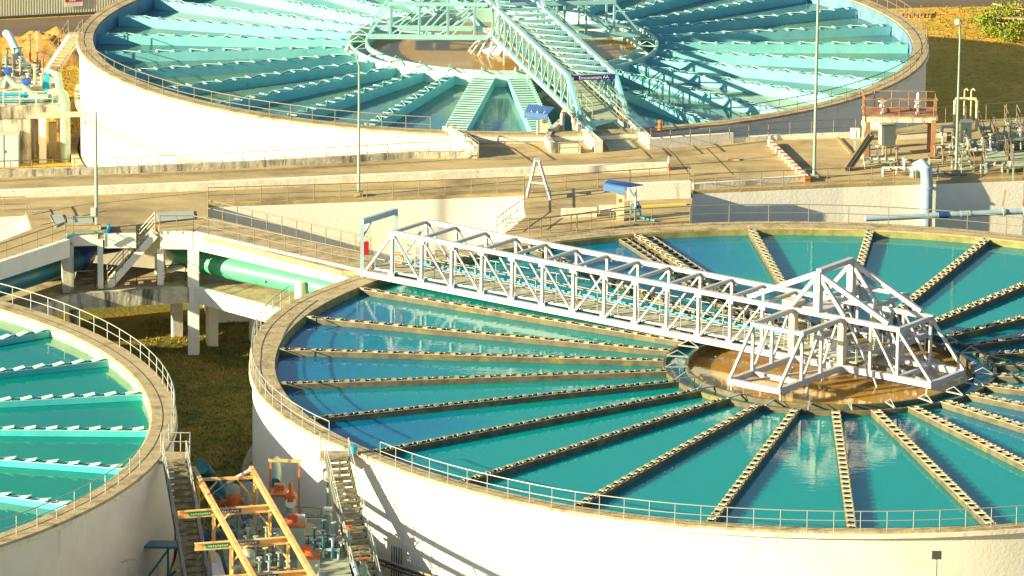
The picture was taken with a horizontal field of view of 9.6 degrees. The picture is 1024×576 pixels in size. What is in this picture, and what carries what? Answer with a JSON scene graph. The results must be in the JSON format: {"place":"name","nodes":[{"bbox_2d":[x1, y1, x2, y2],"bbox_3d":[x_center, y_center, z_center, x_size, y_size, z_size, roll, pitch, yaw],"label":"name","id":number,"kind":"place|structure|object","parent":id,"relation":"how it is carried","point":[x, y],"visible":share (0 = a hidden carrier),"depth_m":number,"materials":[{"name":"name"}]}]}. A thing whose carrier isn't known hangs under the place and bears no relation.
{"place":"outdoors","nodes":[
{"label":"outdoors","id":0,"kind":"place"},
{"bbox_2d":[0,151,476,176],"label":"kerb wall","id":1,"kind":"structure","parent":0,"point":[226,164],"depth_m":355.16,"materials":[{"name":"concrete"}]},
{"bbox_2d":[0,141,470,175],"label":"railing","id":2,"kind":"object","parent":1,"relation":"on","point":[243,159],"visible":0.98,"depth_m":353.59,"materials":[{"name":"brown"}]},
{"bbox_2d":[285,482,296,513],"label":"gate valve","id":3,"kind":"object","parent":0,"point":[290,498],"visible":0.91,"depth_m":298.36,"materials":[{"name":"paint"}]},
{"bbox_2d":[297,544,319,575],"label":"pump plinth","id":4,"kind":"structure","parent":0,"point":[312,557],"depth_m":289.43,"materials":[{"name":"orange paint"}]},
{"bbox_2d":[0,117,1023,239],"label":"road","id":5,"kind":"structure","parent":0,"point":[832,153],"depth_m":353.61,"materials":[{"name":"concrete"}]},
{"bbox_2d":[0,162,667,198],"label":"road kerb","id":6,"kind":"structure","parent":5,"relation":"on","point":[268,182],"depth_m":351.58,"materials":[{"name":"concrete"}]},
{"bbox_2d":[344,46,362,196],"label":"street lamp","id":7,"kind":"object","parent":5,"relation":"on","point":[356,193],"visible":1,"depth_m":348.06,"materials":[{"name":"metal"}]},
{"bbox_2d":[208,176,523,202],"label":"railing","id":8,"kind":"object","parent":5,"relation":"on","point":[261,193],"visible":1,"depth_m":348.43,"materials":[{"name":"brown"}]},
{"bbox_2d":[443,126,478,157],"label":"ramp wall","id":9,"kind":"structure","parent":5,"relation":"on","point":[460,144],"depth_m":360.70,"materials":[{"name":"concrete"}]},
{"bbox_2d":[526,157,551,199],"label":"step ladder","id":10,"kind":"object","parent":5,"relation":"on","point":[536,159],"visible":1,"depth_m":348.69,"materials":[{"name":"white metal"}]},
{"bbox_2d":[524,104,554,133],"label":"control kiosk","id":11,"kind":"object","parent":5,"relation":"on","point":[538,112],"visible":1,"depth_m":362.17,"materials":[{"name":"blue"}]},
{"bbox_2d":[545,119,580,152],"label":"ramp wall","id":12,"kind":"structure","parent":5,"relation":"on","point":[551,145],"depth_m":359.66,"materials":[{"name":"concrete"}]},
{"bbox_2d":[505,206,630,234],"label":"railing","id":13,"kind":"object","parent":5,"relation":"on","point":[528,226],"visible":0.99,"depth_m":341.42,"materials":[{"name":"brown"}]},
{"bbox_2d":[571,117,602,152],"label":"ramp wall","id":14,"kind":"structure","parent":5,"relation":"on","point":[599,144],"depth_m":360.86,"materials":[{"name":"concrete"}]},
{"bbox_2d":[595,122,638,150],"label":"ramp slab","id":15,"kind":"structure","parent":5,"relation":"on","point":[620,144],"depth_m":362.10,"materials":[{"name":"concrete"}]},
{"bbox_2d":[603,179,643,221],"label":"control kiosk","id":16,"kind":"object","parent":5,"relation":"on","point":[617,187],"visible":1,"depth_m":343.59,"materials":[{"name":"blue"}]},
{"bbox_2d":[627,180,690,200],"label":"wall block","id":17,"kind":"structure","parent":5,"relation":"on","point":[666,190],"depth_m":348.92,"materials":[{"name":"concrete"}]},
{"bbox_2d":[618,115,733,148],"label":"ramp wall","id":18,"kind":"structure","parent":5,"relation":"on","point":[684,140],"depth_m":361.73,"materials":[{"name":"concrete"}]},
{"bbox_2d":[692,175,803,188],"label":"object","id":19,"kind":"structure","parent":5,"relation":"on","point":[726,183],"depth_m":352.41,"materials":[{"name":"concrete"}]},
{"bbox_2d":[768,140,809,182],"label":"striped kerb","id":20,"kind":"structure","parent":5,"relation":"on","point":[782,155],"depth_m":357.79,"materials":[{"name":"orange paint"}]},
{"bbox_2d":[733,132,849,142],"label":"kerb wall","id":21,"kind":"structure","parent":5,"relation":"on","point":[790,136],"depth_m":363.64,"materials":[{"name":"concrete"}]},
{"bbox_2d":[810,0,818,179],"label":"street lamp","id":22,"kind":"object","parent":5,"relation":"on","point":[815,106],"visible":1,"depth_m":352.96,"materials":[{"name":"metal"}]},
{"bbox_2d":[650,101,1023,144],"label":"railing","id":23,"kind":"object","parent":5,"relation":"on","point":[811,128],"visible":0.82,"depth_m":363.42,"materials":[{"name":"brown"}]},
{"bbox_2d":[843,131,873,170],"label":"inclined trough","id":24,"kind":"object","parent":5,"relation":"on","point":[860,150],"visible":1,"depth_m":356.70,"materials":[{"name":"brown"}]},
{"bbox_2d":[694,160,1023,187],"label":"railing","id":25,"kind":"object","parent":5,"relation":"on","point":[871,174],"visible":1,"depth_m":353.13,"materials":[{"name":"brown"}]},
{"bbox_2d":[863,144,894,168],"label":"pipe manifold","id":26,"kind":"object","parent":5,"relation":"on","point":[885,158],"visible":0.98,"depth_m":356.88,"materials":[{"name":"white"}]},
{"bbox_2d":[878,122,896,154],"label":"cabinet","id":27,"kind":"object","parent":5,"relation":"on","point":[887,133],"visible":1,"depth_m":359.56,"materials":[{"name":"metal"}]},
{"bbox_2d":[861,90,937,158],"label":"rusty platform","id":28,"kind":"structure","parent":5,"relation":"on","point":[927,115],"depth_m":358.83,"materials":[{"name":"metal"}]},
{"bbox_2d":[910,159,933,226],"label":"pipe","id":29,"kind":"object","parent":5,"relation":"on","point":[923,167],"visible":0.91,"depth_m":353.32,"materials":[{"name":"metal"}]},
{"bbox_2d":[897,133,946,143],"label":"footing","id":30,"kind":"object","parent":5,"relation":"on","point":[910,138],"visible":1,"depth_m":363.40,"materials":[{"name":"beige paint"}]},
{"bbox_2d":[928,145,953,167],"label":"pipe manifold","id":31,"kind":"object","parent":5,"relation":"on","point":[941,155],"visible":0.96,"depth_m":357.24,"materials":[{"name":"white"}]},
{"bbox_2d":[951,18,961,175],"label":"street lamp","id":32,"kind":"object","parent":5,"relation":"on","point":[958,21],"visible":1,"depth_m":354.38,"materials":[{"name":"metal"}]},
{"bbox_2d":[939,88,978,144],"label":"pipe loop","id":33,"kind":"object","parent":5,"relation":"on","point":[964,98],"visible":0.93,"depth_m":361.86,"materials":[{"name":"beige paint"}]},
{"bbox_2d":[951,130,974,171],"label":"steel stairs","id":34,"kind":"structure","parent":5,"relation":"on","point":[962,158],"depth_m":356.89,"materials":[{"name":"metal"}]},
{"bbox_2d":[960,132,993,156],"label":"pipe manifold","id":35,"kind":"object","parent":5,"relation":"on","point":[990,146],"visible":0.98,"depth_m":360.03,"materials":[{"name":"beige paint"}]},
{"bbox_2d":[978,110,1001,151],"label":"steel stairs","id":36,"kind":"structure","parent":5,"relation":"on","point":[983,128],"depth_m":362.00,"materials":[{"name":"metal"}]},
{"bbox_2d":[981,135,1008,174],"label":"raised walkway","id":37,"kind":"structure","parent":5,"relation":"on","point":[997,155],"depth_m":356.57,"materials":[{"name":"paint"}]},
{"bbox_2d":[994,118,1023,150],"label":"raised walkway","id":38,"kind":"structure","parent":5,"relation":"on","point":[1008,134],"depth_m":360.78,"materials":[{"name":"paint"}]},
{"bbox_2d":[1008,137,1023,179],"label":"raised walkway","id":39,"kind":"structure","parent":5,"relation":"on","point":[1013,156],"depth_m":355.52,"materials":[{"name":"paint"}]},
{"bbox_2d":[0,4,1023,575],"bbox_3d":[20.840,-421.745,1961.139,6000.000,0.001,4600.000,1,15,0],"label":"ground","id":40,"kind":"structure","parent":0,"point":[990,72],"depth_m":351.26,"materials":[{"name":"green plant"}]},
{"bbox_2d":[0,130,19,166],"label":"cabinet","id":41,"kind":"object","parent":40,"relation":"on","point":[9,144],"visible":1,"depth_m":384.35,"materials":[{"name":"grey metal"}]},
{"bbox_2d":[0,215,29,240],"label":"retaining wall","id":42,"kind":"structure","parent":40,"relation":"on","point":[10,226],"depth_m":344.48,"materials":[{"name":"concrete"}]},
{"bbox_2d":[0,56,60,163],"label":"pump platform","id":43,"kind":"structure","parent":40,"relation":"on","point":[23,118],"depth_m":385.40,"materials":[{"name":"beige paint"}]},
{"bbox_2d":[0,47,31,76],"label":"pipe manifold","id":44,"kind":"object","parent":43,"relation":"on","point":[13,64],"visible":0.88,"depth_m":393.33,"materials":[{"name":"paint"}]},
{"bbox_2d":[2,29,27,69],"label":"pipe","id":45,"kind":"object","parent":44,"relation":"on","point":[10,38],"visible":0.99,"depth_m":395.48,"materials":[{"name":"metal"}]},
{"bbox_2d":[2,67,29,89],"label":"pipe","id":46,"kind":"object","parent":43,"relation":"on","point":[10,80],"visible":1,"depth_m":388.77,"materials":[{"name":"metal"}]},
{"bbox_2d":[20,78,48,100],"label":"gate valve","id":47,"kind":"object","parent":43,"relation":"on","point":[26,82],"visible":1,"depth_m":385.88,"materials":[{"name":"paint"}]},
{"bbox_2d":[43,19,82,72],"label":"tank stairs","id":48,"kind":"structure","parent":43,"relation":"on","point":[64,51],"depth_m":390.81,"materials":[{"name":"metal"}]},
{"bbox_2d":[2,27,79,65],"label":"soil heap","id":49,"kind":"object","parent":40,"relation":"on","point":[46,40],"visible":0.52,"depth_m":415.02,"materials":[{"name":"soil"}]},
{"bbox_2d":[46,68,70,162],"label":"pipe","id":50,"kind":"object","parent":40,"relation":"on","point":[60,92],"visible":1,"depth_m":385.45,"materials":[{"name":"metal"}]},
{"bbox_2d":[0,0,117,18],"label":"metal shed","id":51,"kind":"structure","parent":40,"relation":"on","point":[12,9],"depth_m":427.68,"materials":[{"name":"grey"}]},
{"bbox_2d":[0,300,186,575],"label":"clarifier tank","id":52,"kind":"object","parent":40,"relation":"on","point":[111,529],"visible":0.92,"depth_m":296.79,"materials":[{"name":"concrete"}]},
{"bbox_2d":[0,448,140,534],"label":"tank railing","id":53,"kind":"object","parent":52,"relation":"on","point":[129,458],"visible":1,"depth_m":288.58,"materials":[{"name":"grey"}]},
{"bbox_2d":[0,320,149,532],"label":"water","id":54,"kind":"structure","parent":52,"relation":"in","point":[45,483],"depth_m":305.32,"materials":[{"name":"liquid"}]},
{"bbox_2d":[2,305,162,537],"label":"tank rim","id":55,"kind":"object","parent":52,"relation":"on","point":[146,455],"visible":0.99,"depth_m":303.85,"materials":[{"name":"brown"}]},
{"bbox_2d":[0,283,174,446],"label":"tank railing","id":56,"kind":"object","parent":52,"relation":"on","point":[172,392],"visible":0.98,"depth_m":315.63,"materials":[{"name":"grey"}]},
{"bbox_2d":[144,540,176,575],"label":"platform","id":57,"kind":"object","parent":52,"relation":"attached to","point":[168,545],"depth_m":296.22,"materials":[{"name":"blue paint"}]},
{"bbox_2d":[162,440,209,575],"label":"tank stairs","id":58,"kind":"structure","parent":40,"relation":"on","point":[177,526],"depth_m":294.76,"materials":[{"name":"grey"}]},
{"bbox_2d":[0,204,374,354],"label":"pipe gallery","id":59,"kind":"object","parent":40,"relation":"on","point":[195,289],"visible":0.84,"depth_m":340.01,"materials":[{"name":"concrete"}]},
{"bbox_2d":[0,216,97,258],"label":"railing","id":60,"kind":"object","parent":59,"relation":"on","point":[73,225],"visible":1,"depth_m":337.06,"materials":[{"name":"brown"}]},
{"bbox_2d":[0,240,122,296],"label":"pipe","id":61,"kind":"object","parent":59,"relation":"on","point":[84,257],"visible":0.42,"depth_m":340.18,"materials":[{"name":"metal"}]},
{"bbox_2d":[90,111,100,229],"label":"street lamp","id":62,"kind":"object","parent":59,"relation":"on","point":[93,211],"visible":1,"depth_m":340.42,"materials":[{"name":"metal"}]},
{"bbox_2d":[105,212,157,287],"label":"gallery stairs","id":63,"kind":"structure","parent":59,"relation":"on","point":[133,256],"depth_m":340.66,"materials":[{"name":"metal"}]},
{"bbox_2d":[156,211,194,222],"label":"cover plate","id":64,"kind":"object","parent":59,"relation":"on","point":[166,218],"visible":0.79,"depth_m":343.78,"materials":[{"name":"metal"}]},
{"bbox_2d":[193,215,359,265],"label":"railing","id":65,"kind":"object","parent":59,"relation":"on","point":[284,243],"visible":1,"depth_m":336.46,"materials":[{"name":"brown"}]},
{"bbox_2d":[208,200,370,254],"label":"railing","id":66,"kind":"object","parent":59,"relation":"on","point":[296,228],"visible":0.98,"depth_m":339.77,"materials":[{"name":"brown"}]},
{"bbox_2d":[295,281,305,298],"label":"pipe saddle","id":67,"kind":"object","parent":59,"relation":"on","point":[300,290],"visible":0.43,"depth_m":337.55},
{"bbox_2d":[165,249,334,293],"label":"pipe","id":68,"kind":"object","parent":67,"relation":"on","point":[237,270],"visible":0.69,"depth_m":340.30,"materials":[{"name":"metal"}]},
{"bbox_2d":[194,459,245,521],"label":"pipe","id":69,"kind":"object","parent":40,"relation":"on","point":[204,468],"visible":0.42,"depth_m":311.00,"materials":[{"name":"metal"}]},
{"bbox_2d":[191,465,315,575],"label":"hoist frame","id":70,"kind":"object","parent":40,"relation":"on","point":[259,484],"visible":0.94,"depth_m":292.18,"materials":[{"name":"yellow metal"}]},
{"bbox_2d":[177,504,269,518],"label":"monorail beam","id":71,"kind":"structure","parent":70,"relation":"on","point":[225,511],"depth_m":292.51,"materials":[{"name":"yellow metal"}]},
{"bbox_2d":[194,536,287,550],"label":"monorail beam","id":72,"kind":"structure","parent":70,"relation":"on","point":[227,544],"depth_m":287.52,"materials":[{"name":"yellow metal"}]},
{"bbox_2d":[219,569,306,575],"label":"monorail beam","id":73,"kind":"structure","parent":70,"relation":"on","point":[292,573],"depth_m":282.73,"materials":[{"name":"yellow metal"}]},
{"bbox_2d":[208,520,351,575],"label":"pump platform","id":74,"kind":"structure","parent":40,"relation":"on","point":[329,566],"depth_m":293.88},
{"bbox_2d":[217,484,244,533],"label":"pump","id":75,"kind":"object","parent":74,"relation":"on","point":[232,497],"visible":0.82,"depth_m":298.74,"materials":[{"name":"paint"}]},
{"bbox_2d":[211,515,250,539],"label":"pipe manifold","id":76,"kind":"object","parent":74,"relation":"on","point":[237,517],"visible":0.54,"depth_m":297.05,"materials":[{"name":"paint"}]},
{"bbox_2d":[230,518,255,538],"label":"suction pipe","id":77,"kind":"object","parent":76,"relation":"attached to","point":[239,534],"visible":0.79,"depth_m":297.20,"materials":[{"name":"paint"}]},
{"bbox_2d":[233,549,255,573],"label":"pump","id":78,"kind":"object","parent":74,"relation":"on","point":[249,554],"visible":0.53,"depth_m":291.45,"materials":[{"name":"paint"}]},
{"bbox_2d":[241,482,261,531],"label":"pump","id":79,"kind":"object","parent":74,"relation":"on","point":[246,499],"visible":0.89,"depth_m":299.09,"materials":[{"name":"paint"}]},
{"bbox_2d":[239,525,282,565],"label":"pipe manifold","id":80,"kind":"object","parent":74,"relation":"on","point":[256,549],"visible":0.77,"depth_m":293.21,"materials":[{"name":"paint"}]},
{"bbox_2d":[252,551,296,572],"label":"pipe manifold","id":81,"kind":"object","parent":74,"relation":"on","point":[269,566],"visible":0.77,"depth_m":291.13,"materials":[{"name":"metal"}]},
{"bbox_2d":[270,483,287,525],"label":"pump","id":82,"kind":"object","parent":74,"relation":"on","point":[278,491],"depth_m":299.38,"materials":[{"name":"orange paint"}]},
{"bbox_2d":[268,458,300,513],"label":"hoist frame","id":83,"kind":"object","parent":74,"relation":"on","point":[270,460],"visible":0.76,"depth_m":300.26,"materials":[{"name":"orange paint"}]},
{"bbox_2d":[283,513,305,557],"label":"pump plinth","id":84,"kind":"structure","parent":74,"relation":"on","point":[295,525],"depth_m":294.41,"materials":[{"name":"orange paint"}]},
{"bbox_2d":[307,519,340,559],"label":"pipe manifold","id":85,"kind":"object","parent":74,"relation":"on","point":[332,548],"visible":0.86,"depth_m":294.62,"materials":[{"name":"blue paint"}]},
{"bbox_2d":[305,529,343,554],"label":"pipe manifold","id":86,"kind":"object","parent":74,"relation":"on","point":[318,544],"visible":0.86,"depth_m":295.69,"materials":[{"name":"beige paint"}]},
{"bbox_2d":[324,437,381,575],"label":"tank stairs","id":87,"kind":"structure","parent":40,"relation":"on","point":[349,548],"depth_m":295.64,"materials":[{"name":"grey"}]},
{"bbox_2d":[71,0,928,166],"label":"clarifier tank","id":88,"kind":"object","parent":40,"relation":"on","point":[133,119],"visible":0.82,"depth_m":380.23,"materials":[{"name":"concrete"}]},
{"bbox_2d":[78,23,430,132],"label":"tank railing","id":89,"kind":"object","parent":88,"relation":"on","point":[162,86],"visible":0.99,"depth_m":367.48,"materials":[{"name":"brown"}]},
{"bbox_2d":[96,0,909,130],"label":"water","id":90,"kind":"structure","parent":88,"relation":"in","point":[499,112],"depth_m":378.22,"materials":[{"name":"liquid"}]},
{"bbox_2d":[370,22,635,70],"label":"water","id":91,"kind":"structure","parent":88,"relation":"in","point":[447,53],"depth_m":387.96,"materials":[{"name":"liquid"}]},
{"bbox_2d":[84,0,921,132],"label":"rim","id":92,"kind":"object","parent":88,"relation":"on","point":[467,132],"visible":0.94,"depth_m":371.67,"materials":[{"name":"brown"}]},
{"bbox_2d":[368,0,640,132],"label":"truss bridge","id":93,"kind":"structure","parent":88,"relation":"on","point":[510,37],"depth_m":381.53,"materials":[{"name":"teal paint"}]},
{"bbox_2d":[739,0,927,121],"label":"tank railing","id":94,"kind":"object","parent":88,"relation":"on","point":[926,41],"visible":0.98,"depth_m":374.94,"materials":[{"name":"grey"}]},
{"bbox_2d":[74,147,1023,322],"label":"retaining wall","id":95,"kind":"structure","parent":40,"relation":"on","point":[484,213],"depth_m":351.68,"materials":[{"name":"concrete"}]},
{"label":"pipe hanger","id":96,"kind":"object","parent":95,"relation":"attached to","visible":0},
{"bbox_2d":[865,207,1023,221],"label":"pipe","id":97,"kind":"object","parent":96,"relation":"hanging from","point":[1002,211],"visible":0.92,"depth_m":352.18,"materials":[{"name":"metal"}]},
{"bbox_2d":[240,221,1023,575],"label":"clarifier tank","id":98,"kind":"object","parent":40,"relation":"on","point":[436,525],"visible":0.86,"depth_m":302.33,"materials":[{"name":"concrete"}]},
{"bbox_2d":[268,456,281,493],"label":"vent pipe","id":99,"kind":"object","parent":98,"relation":"attached to","point":[276,474],"visible":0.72,"depth_m":302.97,"materials":[{"name":"metal"}]},
{"bbox_2d":[251,286,329,439],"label":"tank railing","id":100,"kind":"object","parent":98,"relation":"on","point":[253,362],"visible":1,"depth_m":309.12,"materials":[{"name":"grey"}]},
{"bbox_2d":[360,208,397,277],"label":"gantry frame","id":101,"kind":"object","parent":98,"relation":"on","point":[368,220],"visible":0.96,"depth_m":330.95,"materials":[{"name":"metal"}]},
{"bbox_2d":[343,545,433,575],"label":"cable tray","id":102,"kind":"object","parent":98,"relation":"attached to","point":[399,566],"visible":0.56,"depth_m":296.54,"materials":[{"name":"grey metal"}]},
{"bbox_2d":[277,235,1023,527],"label":"water","id":103,"kind":"structure","parent":98,"relation":"in","point":[798,470],"depth_m":306.93,"materials":[{"name":"liquid"}]},
{"bbox_2d":[363,219,965,399],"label":"truss bridge","id":104,"kind":"structure","parent":98,"relation":"on","point":[836,355],"depth_m":318.86,"materials":[{"name":"white metal"}]},
{"bbox_2d":[380,441,1023,530],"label":"tank railing","id":105,"kind":"object","parent":98,"relation":"on","point":[727,516],"visible":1,"depth_m":287.46,"materials":[{"name":"grey"}]},
{"bbox_2d":[506,204,1023,239],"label":"tank railing","id":106,"kind":"object","parent":98,"relation":"on","point":[808,212],"visible":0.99,"depth_m":343.04,"materials":[{"name":"grey"}]},
{"bbox_2d":[689,336,969,403],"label":"platform","id":107,"kind":"structure","parent":98,"relation":"in","point":[714,366],"depth_m":314.04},
{"bbox_2d":[970,0,1023,43],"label":"bush","id":108,"kind":"object","parent":40,"relation":"on","point":[1014,28],"visible":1,"depth_m":425.50,"materials":[{"name":"green plant"}]},
{"bbox_2d":[0,0,1023,36],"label":"road","id":109,"kind":"structure","parent":0,"point":[18,27],"depth_m":427.01,"materials":[{"name":"asphalt"}]},
{"bbox_2d":[561,207,596,217],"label":"wall","id":110,"kind":"structure","parent":0,"point":[565,211],"depth_m":344.65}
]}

